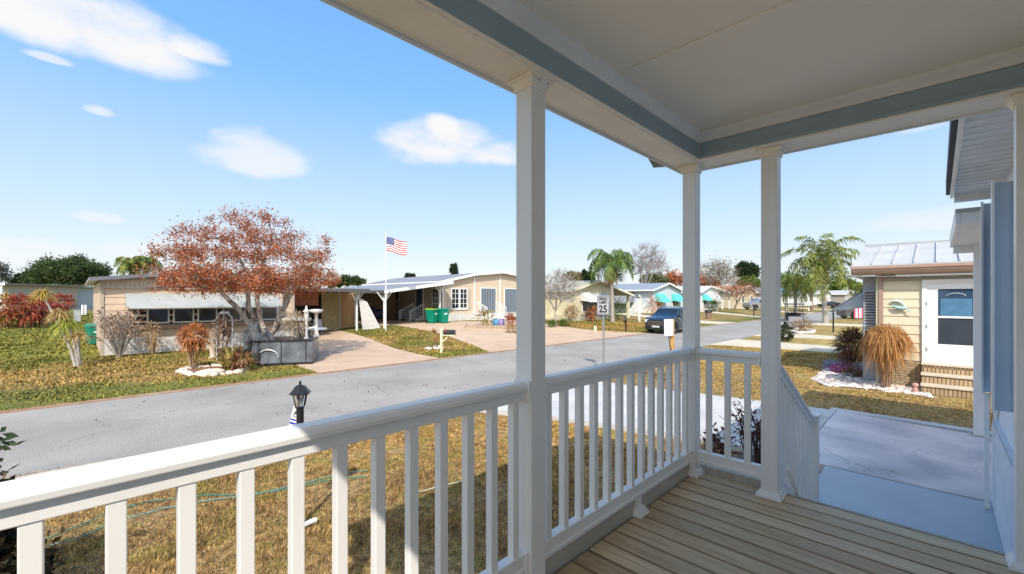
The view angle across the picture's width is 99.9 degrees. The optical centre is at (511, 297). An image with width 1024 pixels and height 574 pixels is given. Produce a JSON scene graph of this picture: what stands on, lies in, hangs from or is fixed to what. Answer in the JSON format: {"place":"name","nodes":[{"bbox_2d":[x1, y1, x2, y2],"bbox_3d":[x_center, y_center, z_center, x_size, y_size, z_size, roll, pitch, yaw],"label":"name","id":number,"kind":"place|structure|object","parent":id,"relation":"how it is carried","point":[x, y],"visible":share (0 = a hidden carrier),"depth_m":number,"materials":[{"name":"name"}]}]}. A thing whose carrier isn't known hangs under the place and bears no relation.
{"place":"outdoors","nodes":[
{"label":"outdoors","id":0,"kind":"place"},
{"bbox_2d":[298,330,437,372],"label":"driveway","id":1,"kind":"structure","parent":0,"point":[340,350],"depth_m":18.09,"materials":[{"name":"pink concrete"}]},
{"bbox_2d":[295,288,369,330],"bbox_3d":[-14.018,0.920,28.846,10.500,2.960,4.933,0,0,45],"label":"carport","id":2,"kind":"object","parent":1,"relation":"on","point":[334,290],"visible":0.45,"depth_m":27.05,"materials":[{"name":"white metal"}]},
{"bbox_2d":[295,292,318,305],"bbox_3d":[-12.171,0.065,25.253,0.100,0.770,1.600,0,0,45],"label":"awning screen","id":3,"kind":"object","parent":2,"relation":"hanging from","point":[307,300],"visible":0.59,"depth_m":25.33,"materials":[{"name":"orange fabric"}]},
{"bbox_2d":[321,292,338,330],"bbox_3d":[-11.765,0.875,27.889,0.090,2.450,1.120,0,0,45],"label":"curtain screen","id":4,"kind":"object","parent":2,"relation":"hanging from","point":[330,308],"visible":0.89,"depth_m":27.91,"materials":[{"name":"fabric"}]},
{"bbox_2d":[339,292,354,328],"bbox_3d":[-11.124,0.950,29.000,0.120,2.700,1.080,0,0,45],"label":"wood screen","id":5,"kind":"object","parent":2,"relation":"attached to","point":[346,309],"visible":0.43,"depth_m":28.99,"materials":[{"name":"wood"}]},
{"bbox_2d":[0,311,847,478],"bbox_3d":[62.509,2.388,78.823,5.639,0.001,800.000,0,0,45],"label":"road","id":6,"kind":"structure","parent":0,"point":[61,437],"depth_m":9.74,"materials":[{"name":"asphalt"}]},
{"bbox_2d":[645,306,682,333],"bbox_3d":[11.168,1.510,30.183,2.228,1.755,4.730,0,0,45],"label":"parked car","id":7,"kind":"object","parent":6,"relation":"on","point":[654,321],"visible":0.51,"depth_m":29.01,"materials":[{"name":"blue paint"}]},
{"bbox_2d":[0,0,990,293],"label":"sky","id":8,"kind":"structure","parent":0,"point":[120,119],"materials":[{"name":"blue"}]},
{"bbox_2d":[0,306,992,573],"bbox_3d":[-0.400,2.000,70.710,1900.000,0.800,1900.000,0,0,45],"label":"ground","id":9,"kind":"structure","parent":0,"point":[724,316],"depth_m":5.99,"materials":[{"name":"plant"}]},
{"bbox_2d":[0,260,15,282],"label":"tree","id":10,"kind":"object","parent":9,"relation":"on","point":[4,274],"visible":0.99,"depth_m":78.39,"materials":[{"name":"green plant"}]},
{"bbox_2d":[0,448,20,572],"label":"bush","id":11,"kind":"object","parent":9,"relation":"on","point":[3,532],"visible":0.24,"depth_m":3.17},
{"bbox_2d":[0,426,25,470],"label":"shrub","id":12,"kind":"object","parent":9,"relation":"on","point":[9,436],"visible":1,"depth_m":2.56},
{"bbox_2d":[0,291,32,327],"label":"croton bush","id":13,"kind":"object","parent":9,"relation":"on","point":[3,316],"visible":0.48,"depth_m":28.99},
{"bbox_2d":[0,291,54,327],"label":"croton bush","id":14,"kind":"object","parent":9,"relation":"on","point":[32,317],"visible":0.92,"depth_m":28.79,"materials":[{"name":"plant"}]},
{"bbox_2d":[0,526,69,573],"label":"bush","id":15,"kind":"object","parent":9,"relation":"on","point":[50,567],"visible":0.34,"depth_m":3.21,"materials":[{"name":"plant"}]},
{"bbox_2d":[0,283,85,310],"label":"mobile home","id":16,"kind":"object","parent":9,"relation":"on","point":[15,288],"visible":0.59,"depth_m":53.00,"materials":[{"name":"white paint"}]},
{"bbox_2d":[24,298,67,324],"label":"croton bush","id":17,"kind":"object","parent":9,"relation":"on","point":[53,306],"visible":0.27,"depth_m":30.95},
{"bbox_2d":[0,313,99,357],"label":"grass","id":18,"kind":"structure","parent":9,"relation":"on","point":[30,340],"depth_m":23.43,"materials":[{"name":"plant"}]},
{"bbox_2d":[23,288,91,366],"bbox_3d":[-15.615,1.017,14.970,2.161,2.792,1.181,0,0,8],"label":"yucca","id":19,"kind":"object","parent":9,"relation":"on","point":[61,323],"visible":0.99,"depth_m":14.92,"materials":[{"name":"green plant"}]},
{"bbox_2d":[48,293,78,312],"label":"croton bush","id":20,"kind":"object","parent":9,"relation":"on","point":[67,300],"visible":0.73,"depth_m":41.35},
{"bbox_2d":[17,252,113,285],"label":"tree","id":21,"kind":"object","parent":9,"relation":"on","point":[74,270],"visible":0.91,"depth_m":75.49,"materials":[{"name":"green plant"}]},
{"bbox_2d":[72,286,92,309],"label":"mobile home","id":22,"kind":"object","parent":9,"relation":"on","point":[85,295],"visible":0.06,"depth_m":59.35,"materials":[{"name":"blue metal"}]},
{"bbox_2d":[84,323,95,343],"bbox_3d":[-21.451,1.861,22.135,0.830,1.059,0.648,0,0,33],"label":"wheeled bin","id":23,"kind":"object","parent":9,"relation":"on","point":[91,329],"visible":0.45,"depth_m":21.84,"materials":[{"name":"green plastic"}]},
{"bbox_2d":[86,306,150,357],"bbox_3d":[-15.877,1.355,17.349,2.044,2.104,2.029,0,0,45],"label":"bare shrub","id":24,"kind":"object","parent":9,"relation":"on","point":[119,348],"visible":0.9,"depth_m":17.16,"materials":[{"name":"grey plant"}]},
{"bbox_2d":[114,255,149,274],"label":"palm tree","id":25,"kind":"object","parent":9,"relation":"on","point":[124,267],"visible":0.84,"depth_m":43.60,"materials":[{"name":"plant"}]},
{"bbox_2d":[136,320,166,354],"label":"shrub","id":26,"kind":"object","parent":9,"relation":"on","point":[153,345],"visible":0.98,"depth_m":18.11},
{"bbox_2d":[85,273,310,355],"bbox_3d":[-18.230,0.595,24.529,13.380,3.610,8.550,0,0,45],"label":"mobile home","id":27,"kind":"object","parent":9,"relation":"on","point":[171,315],"visible":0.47,"depth_m":19.21,"materials":[{"name":"beige"}]},
{"bbox_2d":[147,308,169,323],"bbox_3d":[-15.604,0.790,19.000,0.050,0.680,0.780,0,0,45],"label":"window","id":28,"kind":"structure","parent":27,"relation":"in","point":[157,315],"depth_m":19.01,"materials":[{"name":"glass"}]},
{"bbox_2d":[173,308,193,322],"bbox_3d":[-14.971,0.790,19.640,0.050,0.680,0.780,0,0,45],"label":"window","id":29,"kind":"structure","parent":27,"relation":"in","point":[180,315],"depth_m":19.64,"materials":[{"name":"glass"}]},
{"bbox_2d":[197,308,216,321],"bbox_3d":[-14.338,0.790,20.280,0.050,0.680,0.780,0,0,45],"label":"window","id":30,"kind":"structure","parent":27,"relation":"in","point":[203,314],"depth_m":20.26,"materials":[{"name":"glass"}]},
{"bbox_2d":[262,307,277,319],"bbox_3d":[-12.475,0.790,22.165,0.050,0.680,0.780,0,0,45],"label":"window","id":31,"kind":"structure","parent":27,"relation":"in","point":[269,313],"depth_m":22.17,"materials":[{"name":"glass"}]},
{"bbox_2d":[51,470,367,544],"bbox_3d":[-3.391,2.374,5.083,3.278,0.012,0.305,0,0,-36],"label":"garden hose","id":32,"kind":"object","parent":9,"relation":"on","point":[197,502],"visible":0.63,"depth_m":4.90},
{"bbox_2d":[46,476,365,538],"bbox_3d":[-3.436,2.374,5.164,3.146,0.012,0.600,0,0,-31],"label":"garden hose","id":33,"kind":"object","parent":32,"relation":"on","point":[197,496],"visible":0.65,"depth_m":5.09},
{"bbox_2d":[175,363,248,376],"bbox_3d":[-9.797,2.359,14.169,2.596,0.242,1.977,0,0,45],"label":"edging","id":34,"kind":"object","parent":9,"relation":"on","point":[185,370],"visible":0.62,"depth_m":13.52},
{"bbox_2d":[189,366,234,372],"bbox_3d":[-9.818,2.370,14.171,2.268,0.001,1.627,0,0,45],"label":"planting bed","id":35,"kind":"object","parent":9,"relation":"on","point":[193,370],"visible":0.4,"depth_m":14.46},
{"bbox_2d":[170,321,214,367],"bbox_3d":[-10.744,1.589,14.556,1.372,1.627,1.321,0,0,45],"label":"bush","id":36,"kind":"object","parent":35,"relation":"on","point":[189,344],"visible":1,"depth_m":14.41,"materials":[{"name":"orange plant"}]},
{"bbox_2d":[197,346,258,370],"bbox_3d":[-9.386,2.189,14.373,1.966,1.132,1.398,0,0,19],"label":"agave","id":37,"kind":"object","parent":35,"relation":"on","point":[222,359],"visible":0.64,"depth_m":14.35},
{"bbox_2d":[209,311,240,359],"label":"garden arch","id":38,"kind":"structure","parent":9,"relation":"on","point":[220,331],"depth_m":16.56,"materials":[{"name":"metal"}]},
{"bbox_2d":[127,202,345,336],"bbox_3d":[-10.486,-0.805,16.935,7.442,5.887,5.677,0,0,5],"label":"tree","id":39,"kind":"object","parent":9,"relation":"on","point":[215,279],"visible":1,"depth_m":16.12,"materials":[{"name":"red plant"}]},
{"bbox_2d":[221,349,265,371],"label":"shrub","id":40,"kind":"object","parent":9,"relation":"on","point":[243,364],"visible":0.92,"depth_m":14.11,"materials":[{"name":"brown plant"}]},
{"bbox_2d":[243,322,319,366],"bbox_3d":[-8.563,1.680,15.924,2.439,1.708,1.889,0,0,-17],"label":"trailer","id":41,"kind":"object","parent":9,"relation":"on","point":[283,350],"visible":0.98,"depth_m":15.22,"materials":[{"name":"grey"}]},
{"bbox_2d":[272,308,314,338],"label":"dried fern","id":42,"kind":"object","parent":41,"relation":"on","point":[295,323],"visible":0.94,"depth_m":15.97,"materials":[{"name":"brown plant"}]},
{"bbox_2d":[289,381,310,423],"bbox_3d":[-2.208,1.631,4.489,0.194,1.538,0.224,0,0,45],"label":"lamp post","id":43,"kind":"object","parent":9,"relation":"on","point":[300,392],"visible":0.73,"depth_m":4.46,"materials":[{"name":"black metal"}]},
{"bbox_2d":[0,318,682,410],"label":"grass","id":44,"kind":"structure","parent":9,"relation":"on","point":[618,326],"depth_m":14.80,"materials":[{"name":"plant"}]},
{"bbox_2d":[335,274,367,286],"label":"tree","id":45,"kind":"object","parent":9,"relation":"on","point":[354,280],"visible":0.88,"depth_m":88.85,"materials":[{"name":"green plant"}]},
{"bbox_2d":[385,231,386,330],"bbox_3d":[-7.697,-1.030,26.296,0.114,6.060,0.120,0,0,45],"label":"flagpole","id":46,"kind":"object","parent":9,"relation":"on","point":[385,292],"visible":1,"depth_m":26.27,"materials":[{"name":"metal"}]},
{"bbox_2d":[386,237,406,254],"bbox_3d":[-7.057,-3.158,26.308,1.281,1.124,0.129,0,0,1],"label":"flag","id":47,"kind":"object","parent":46,"relation":"attached to","point":[396,246],"visible":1,"depth_m":26.30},
{"bbox_2d":[343,281,453,328],"bbox_3d":[-10.976,0.337,33.969,14.623,3.194,6.523,0,0,45],"label":"carport","id":48,"kind":"object","parent":9,"relation":"on","point":[375,296],"visible":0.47,"depth_m":34.65,"materials":[{"name":"grey metal"}]},
{"bbox_2d":[0,312,819,413],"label":"kerb","id":49,"kind":"structure","parent":9,"relation":"on","point":[92,401],"depth_m":12.21,"materials":[{"name":"concrete"}]},
{"bbox_2d":[440,327,455,352],"bbox_3d":[-2.786,1.834,18.737,0.670,1.130,0.210,0,0,6],"label":"mailbox","id":50,"kind":"object","parent":9,"relation":"on","point":[447,333],"visible":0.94,"depth_m":18.72,"materials":[{"name":"black metal"}]},
{"bbox_2d":[362,271,545,320],"bbox_3d":[-5.456,-0.255,41.396,12.730,4.110,13.600,0,0,45],"label":"mobile home","id":51,"kind":"object","parent":9,"relation":"on","point":[462,295],"visible":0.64,"depth_m":35.59,"materials":[{"name":"beige"}]},
{"bbox_2d":[399,303,423,320],"bbox_3d":[-8.056,1.100,34.592,1.590,1.400,1.358,0,0,45],"label":"stair railing","id":52,"kind":"object","parent":51,"relation":"attached to","point":[410,312],"visible":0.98,"depth_m":34.45,"materials":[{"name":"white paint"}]},
{"bbox_2d":[451,288,458,308],"bbox_3d":[-4.459,0.050,33.856,0.050,1.600,0.780,0,0,45],"label":"window","id":53,"kind":"structure","parent":51,"relation":"in","point":[454,291],"depth_m":33.82,"materials":[{"name":"white paint"}]},
{"bbox_2d":[480,288,495,313],"bbox_3d":[-1.963,0.245,36.324,0.130,2.210,1.820,0,0,45],"label":"window","id":54,"kind":"structure","parent":51,"relation":"in","point":[487,295],"depth_m":36.29,"materials":[{"name":"white paint"}]},
{"bbox_2d":[504,288,515,312],"bbox_3d":[0.094,0.245,38.404,0.130,2.210,2.170,0,0,45],"label":"window","id":55,"kind":"structure","parent":51,"relation":"in","point":[509,293],"depth_m":38.19,"materials":[{"name":"glass"}]},
{"bbox_2d":[472,309,498,326],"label":"shrub","id":56,"kind":"object","parent":9,"relation":"on","point":[483,313],"visible":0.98,"depth_m":29.07,"materials":[{"name":"beige plant"}]},
{"bbox_2d":[545,280,634,320],"bbox_3d":[4.451,0.185,43.131,12.380,3.590,11.200,0,0,45],"label":"mobile home","id":57,"kind":"object","parent":9,"relation":"on","point":[585,300],"visible":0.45,"depth_m":38.00,"materials":[{"name":"beige"}]},
{"bbox_2d":[597,296,608,363],"bbox_3d":[3.035,1.165,14.306,0.480,2.470,0.046,0,0,45],"label":"speed limit sign","id":58,"kind":"object","parent":9,"relation":"on","point":[603,306],"visible":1,"depth_m":14.32,"materials":[{"name":"metal"}]},
{"bbox_2d":[587,248,635,321],"bbox_3d":[8.562,-1.155,37.699,4.214,6.568,4.517,0,0,45],"label":"palm tree","id":59,"kind":"object","parent":9,"relation":"on","point":[618,261],"visible":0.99,"depth_m":37.30,"materials":[{"name":"plant"}]},
{"bbox_2d":[613,283,682,313],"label":"mobile home","id":60,"kind":"object","parent":9,"relation":"on","point":[670,292],"visible":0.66,"depth_m":52.87,"materials":[{"name":"white paint"}]},
{"bbox_2d":[629,240,670,282],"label":"bare tree","id":61,"kind":"object","parent":9,"relation":"on","point":[648,264],"visible":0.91,"depth_m":69.35,"materials":[{"name":"plant"}]},
{"bbox_2d":[638,272,670,282],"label":"tree","id":62,"kind":"object","parent":9,"relation":"on","point":[655,278],"visible":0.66,"depth_m":78.88,"materials":[{"name":"green plant"}]},
{"bbox_2d":[670,319,673,382],"bbox_3d":[4.493,1.500,12.082,0.090,1.800,0.090,0,0,45],"label":"timber post","id":63,"kind":"object","parent":9,"relation":"on","point":[672,342],"visible":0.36,"depth_m":12.04,"materials":[{"name":"brown wood"}]},
{"bbox_2d":[664,319,672,349],"bbox_3d":[4.380,1.051,12.039,0.220,0.903,0.141,0,0,45],"label":"meter box","id":64,"kind":"object","parent":63,"relation":"attached to","point":[668,327],"visible":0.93,"depth_m":11.98,"materials":[{"name":"white paint"}]},
{"bbox_2d":[661,268,707,285],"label":"bare tree","id":65,"kind":"object","parent":9,"relation":"on","point":[674,277],"visible":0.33,"depth_m":83.18,"materials":[{"name":"orange plant"}]},
{"bbox_2d":[677,286,733,310],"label":"mobile home","id":66,"kind":"object","parent":9,"relation":"on","point":[706,293],"visible":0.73,"depth_m":63.32,"materials":[{"name":"white paint"}]},
{"bbox_2d":[700,251,742,285],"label":"bare tree","id":67,"kind":"object","parent":9,"relation":"on","point":[719,270],"visible":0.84,"depth_m":93.78,"materials":[{"name":"plant"}]},
{"bbox_2d":[714,285,756,307],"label":"mobile home","id":68,"kind":"object","parent":9,"relation":"on","point":[733,302],"visible":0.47,"depth_m":77.51,"materials":[{"name":"white paint"}]},
{"bbox_2d":[719,276,760,313],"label":"bare tree","id":69,"kind":"object","parent":9,"relation":"on","point":[734,287],"visible":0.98,"depth_m":57.92,"materials":[{"name":"orange plant"}]},
{"bbox_2d":[734,260,760,278],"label":"tree","id":70,"kind":"object","parent":9,"relation":"on","point":[751,268],"visible":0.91,"depth_m":98.84,"materials":[{"name":"green plant"}]},
{"bbox_2d":[736,275,760,286],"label":"tree","id":71,"kind":"object","parent":9,"relation":"on","point":[757,281],"visible":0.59,"depth_m":93.99,"materials":[{"name":"green plant"}]},
{"bbox_2d":[731,454,819,471],"bbox_3d":[2.463,2.380,5.158,1.450,0.001,3.600,0,0,45],"label":"garden bed","id":72,"kind":"object","parent":9,"relation":"on","point":[739,457],"visible":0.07,"depth_m":6.46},
{"bbox_2d":[700,422,751,455],"bbox_3d":[2.856,2.058,6.058,0.898,0.717,0.689,0,0,45],"label":"bare shrub","id":73,"kind":"object","parent":72,"relation":"on","point":[719,446],"visible":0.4,"depth_m":5.99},
{"bbox_2d":[718,397,760,463],"bbox_3d":[3.310,1.868,5.880,0.821,1.075,0.861,0,0,45],"label":"bare shrub","id":74,"kind":"object","parent":72,"relation":"on","point":[755,433],"visible":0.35,"depth_m":5.83,"materials":[{"name":"plant"}]},
{"bbox_2d":[545,463,1022,573],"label":"porch deck","id":75,"kind":"structure","parent":9,"relation":"on","point":[713,520],"depth_m":2.39,"materials":[{"name":"brown wood"}]},
{"bbox_2d":[507,70,553,573],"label":"porch post","id":76,"kind":"object","parent":75,"relation":"on","point":[531,87],"visible":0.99,"depth_m":1.97,"materials":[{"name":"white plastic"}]},
{"bbox_2d":[0,379,530,573],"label":"porch railing","id":77,"kind":"object","parent":76,"relation":"attached to","point":[30,505],"visible":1,"depth_m":1.27,"materials":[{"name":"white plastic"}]},
{"bbox_2d":[545,347,694,559],"bbox_3d":[0.735,0.813,2.663,0.096,0.876,1.740,0,0,45],"label":"porch railing","id":78,"kind":"object","parent":76,"relation":"attached to","point":[567,530],"visible":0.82,"depth_m":2.51,"materials":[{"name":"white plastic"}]},
{"bbox_2d":[632,496,648,518],"bbox_3d":[0.784,1.297,2.713,0.120,0.104,0.120,0,0,45],"label":"rail foot","id":79,"kind":"object","parent":75,"relation":"on","point":[641,510],"visible":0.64,"depth_m":2.68},
{"bbox_2d":[677,163,705,478],"bbox_3d":[1.383,0.171,3.316,0.160,2.359,0.156,0,0,45],"label":"porch post","id":80,"kind":"object","parent":75,"relation":"on","point":[691,173],"visible":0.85,"depth_m":3.28,"materials":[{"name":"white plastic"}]},
{"bbox_2d":[696,347,760,479],"bbox_3d":[1.573,0.813,3.127,0.440,0.876,0.096,0,0,45],"label":"porch railing","id":81,"kind":"object","parent":80,"relation":"attached to","point":[726,460],"visible":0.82,"depth_m":3.11,"materials":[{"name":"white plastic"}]},
{"bbox_2d":[755,145,786,502],"bbox_3d":[1.767,0.171,2.936,0.160,2.359,0.156,0,0,45],"label":"porch post","id":82,"kind":"object","parent":75,"relation":"on","point":[770,158],"visible":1,"depth_m":2.90,"materials":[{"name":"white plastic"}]},
{"bbox_2d":[781,363,821,501],"bbox_3d":[2.298,1.356,3.438,0.169,1.889,1.362,0,0,43],"label":"stair railing","id":83,"kind":"object","parent":75,"relation":"attached to","point":[799,448],"visible":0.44,"depth_m":3.44,"materials":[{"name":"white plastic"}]},
{"bbox_2d":[1004,92,1023,573],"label":"porch post","id":84,"kind":"object","parent":75,"relation":"on","point":[1014,103],"visible":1,"depth_m":2.13,"materials":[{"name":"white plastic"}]},
{"bbox_2d":[781,323,794,341],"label":"bush","id":85,"kind":"object","parent":9,"relation":"on","point":[790,336],"visible":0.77,"depth_m":23.56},
{"bbox_2d":[784,303,804,327],"bbox_3d":[22.135,1.415,33.821,1.200,1.930,2.291,0,0,27],"label":"golf cart","id":86,"kind":"object","parent":9,"relation":"on","point":[791,317],"visible":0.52,"depth_m":33.05,"materials":[{"name":"grey paint"}]},
{"bbox_2d":[781,274,812,312],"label":"palm tree","id":87,"kind":"object","parent":9,"relation":"on","point":[786,286],"visible":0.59,"depth_m":45.80,"materials":[{"name":"plant"}]},
{"bbox_2d":[781,233,864,322],"bbox_3d":[28.925,-1.937,40.503,6.948,8.698,6.894,0,0,45],"label":"palm tree","id":88,"kind":"object","parent":9,"relation":"on","point":[820,272],"visible":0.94,"depth_m":39.81,"materials":[{"name":"plant"}]},
{"bbox_2d":[829,290,853,303],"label":"mobile home","id":89,"kind":"object","parent":9,"relation":"on","point":[840,296],"visible":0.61,"depth_m":125.41,"materials":[{"name":"white metal"}]},
{"bbox_2d":[828,278,860,290],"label":"tree","id":90,"kind":"object","parent":9,"relation":"on","point":[835,286],"visible":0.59,"depth_m":148.83,"materials":[{"name":"green plant"}]},
{"bbox_2d":[810,363,936,398],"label":"gravel","id":91,"kind":"structure","parent":9,"relation":"on","point":[867,385],"depth_m":11.81,"materials":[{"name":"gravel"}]},
{"bbox_2d":[823,330,862,364],"bbox_3d":[11.658,1.848,14.748,1.547,1.525,1.522,0,0,2],"label":"bush","id":92,"kind":"object","parent":91,"relation":"on","point":[835,342],"visible":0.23,"depth_m":14.80,"materials":[{"name":"brown plant"}]},
{"bbox_2d":[830,325,862,371],"bbox_3d":[11.000,1.671,13.828,1.482,1.686,1.387,0,0,45],"label":"bush","id":93,"kind":"object","parent":91,"relation":"on","point":[848,352],"visible":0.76,"depth_m":13.86,"materials":[{"name":"brown plant"}]},
{"bbox_2d":[853,323,919,387],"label":"ornamental grass","id":94,"kind":"object","parent":91,"relation":"on","point":[886,346],"depth_m":11.25,"materials":[{"name":"plant"}]},
{"bbox_2d":[830,239,972,387],"bbox_3d":[15.947,0.305,11.051,11.860,4.190,7.460,0,0,45],"label":"mobile home","id":95,"kind":"object","parent":9,"relation":"on","point":[936,322],"visible":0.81,"depth_m":11.50,"materials":[{"name":"yellow"}]},
{"bbox_2d":[863,291,875,327],"bbox_3d":[10.293,0.325,12.359,0.320,1.050,0.050,0,0,45],"label":"shutter","id":96,"kind":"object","parent":95,"relation":"in","point":[864,292],"depth_m":12.40,"materials":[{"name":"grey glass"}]},
{"bbox_2d":[926,282,972,363],"bbox_3d":[11.304,0.630,10.996,1.066,2.040,0.070,0,0,43],"label":"storm door","id":97,"kind":"structure","parent":95,"relation":"in","point":[949,326],"depth_m":11.06,"materials":[{"name":"white paint"}]},
{"bbox_2d":[830,407,991,436],"bbox_3d":[9.611,2.382,5.881,0.270,0.135,8.617,0,0,-43],"label":"slab border","id":98,"kind":"object","parent":9,"relation":"on","point":[945,426],"visible":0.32,"depth_m":8.07,"materials":[{"name":"concrete"}]},
{"bbox_2d":[819,466,1004,552],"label":"walkway","id":99,"kind":"structure","parent":9,"relation":"on","point":[967,520],"depth_m":4.79,"materials":[{"name":"blue paint"}]},
{"bbox_2d":[920,362,990,400],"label":"brick steps","id":100,"kind":"structure","parent":9,"relation":"on","point":[950,380],"depth_m":10.70,"materials":[{"name":"brick"}]},
{"bbox_2d":[946,109,1013,552],"bbox_3d":[2.128,-0.015,-3.089,7.230,4.630,16.600,0,0,45],"label":"mobile home","id":101,"kind":"object","parent":9,"relation":"on","point":[980,161],"visible":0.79,"depth_m":3.90,"materials":[{"name":"blue"}]},
{"bbox_2d":[320,0,1023,174],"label":"porch roof","id":102,"kind":"structure","parent":101,"relation":"attached to","point":[673,85],"depth_m":2.11,"materials":[{"name":"beige paint"}]},
{"bbox_2d":[355,319,642,351],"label":"driveway","id":103,"kind":"structure","parent":0,"point":[489,340],"depth_m":26.92,"materials":[{"name":"pink concrete"}]},
{"bbox_2d":[425,308,438,322],"bbox_3d":[-5.679,1.261,30.477,0.830,1.059,0.648,0,0,27],"label":"wheeled bin","id":104,"kind":"object","parent":103,"relation":"on","point":[431,315],"visible":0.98,"depth_m":30.25,"materials":[{"name":"green plastic"}]},
{"bbox_2d":[545,266,583,326],"bbox_3d":[3.248,-0.082,31.389,3.681,4.514,3.751,0,0,45],"label":"bare tree","id":105,"kind":"object","parent":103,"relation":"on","point":[554,285],"visible":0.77,"depth_m":31.12,"materials":[{"name":"grey plant"}]},
{"bbox_2d":[480,382,835,454],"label":"driveway","id":106,"kind":"structure","parent":0,"point":[718,408],"depth_m":8.72,"materials":[{"name":"concrete"}]},
{"bbox_2d":[710,339,841,352],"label":"driveway","id":107,"kind":"structure","parent":0,"point":[786,346],"depth_m":21.44,"materials":[{"name":"beige concrete"}]},
{"bbox_2d":[612,345,992,427],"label":"grass","id":108,"kind":"structure","parent":0,"point":[792,361],"depth_m":11.49,"materials":[{"name":"plant"}]},
{"bbox_2d":[754,334,859,340],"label":"driveway","id":109,"kind":"structure","parent":0,"point":[813,336],"depth_m":26.43,"materials":[{"name":"beige concrete"}]},
{"bbox_2d":[810,323,862,326],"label":"driveway","id":110,"kind":"structure","parent":0,"point":[838,324],"depth_m":38.35,"materials":[{"name":"beige concrete"}]},
{"bbox_2d":[819,411,991,502],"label":"carport slab","id":111,"kind":"structure","parent":0,"point":[939,459],"depth_m":6.37,"materials":[{"name":"concrete"}]},
{"bbox_2d":[950,207,983,437],"bbox_3d":[7.919,0.620,4.988,3.952,3.360,3.470,0,0,45],"label":"carport","id":112,"kind":"object","parent":111,"relation":"on","point":[965,235],"visible":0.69,"depth_m":7.16,"materials":[{"name":"white paint"}]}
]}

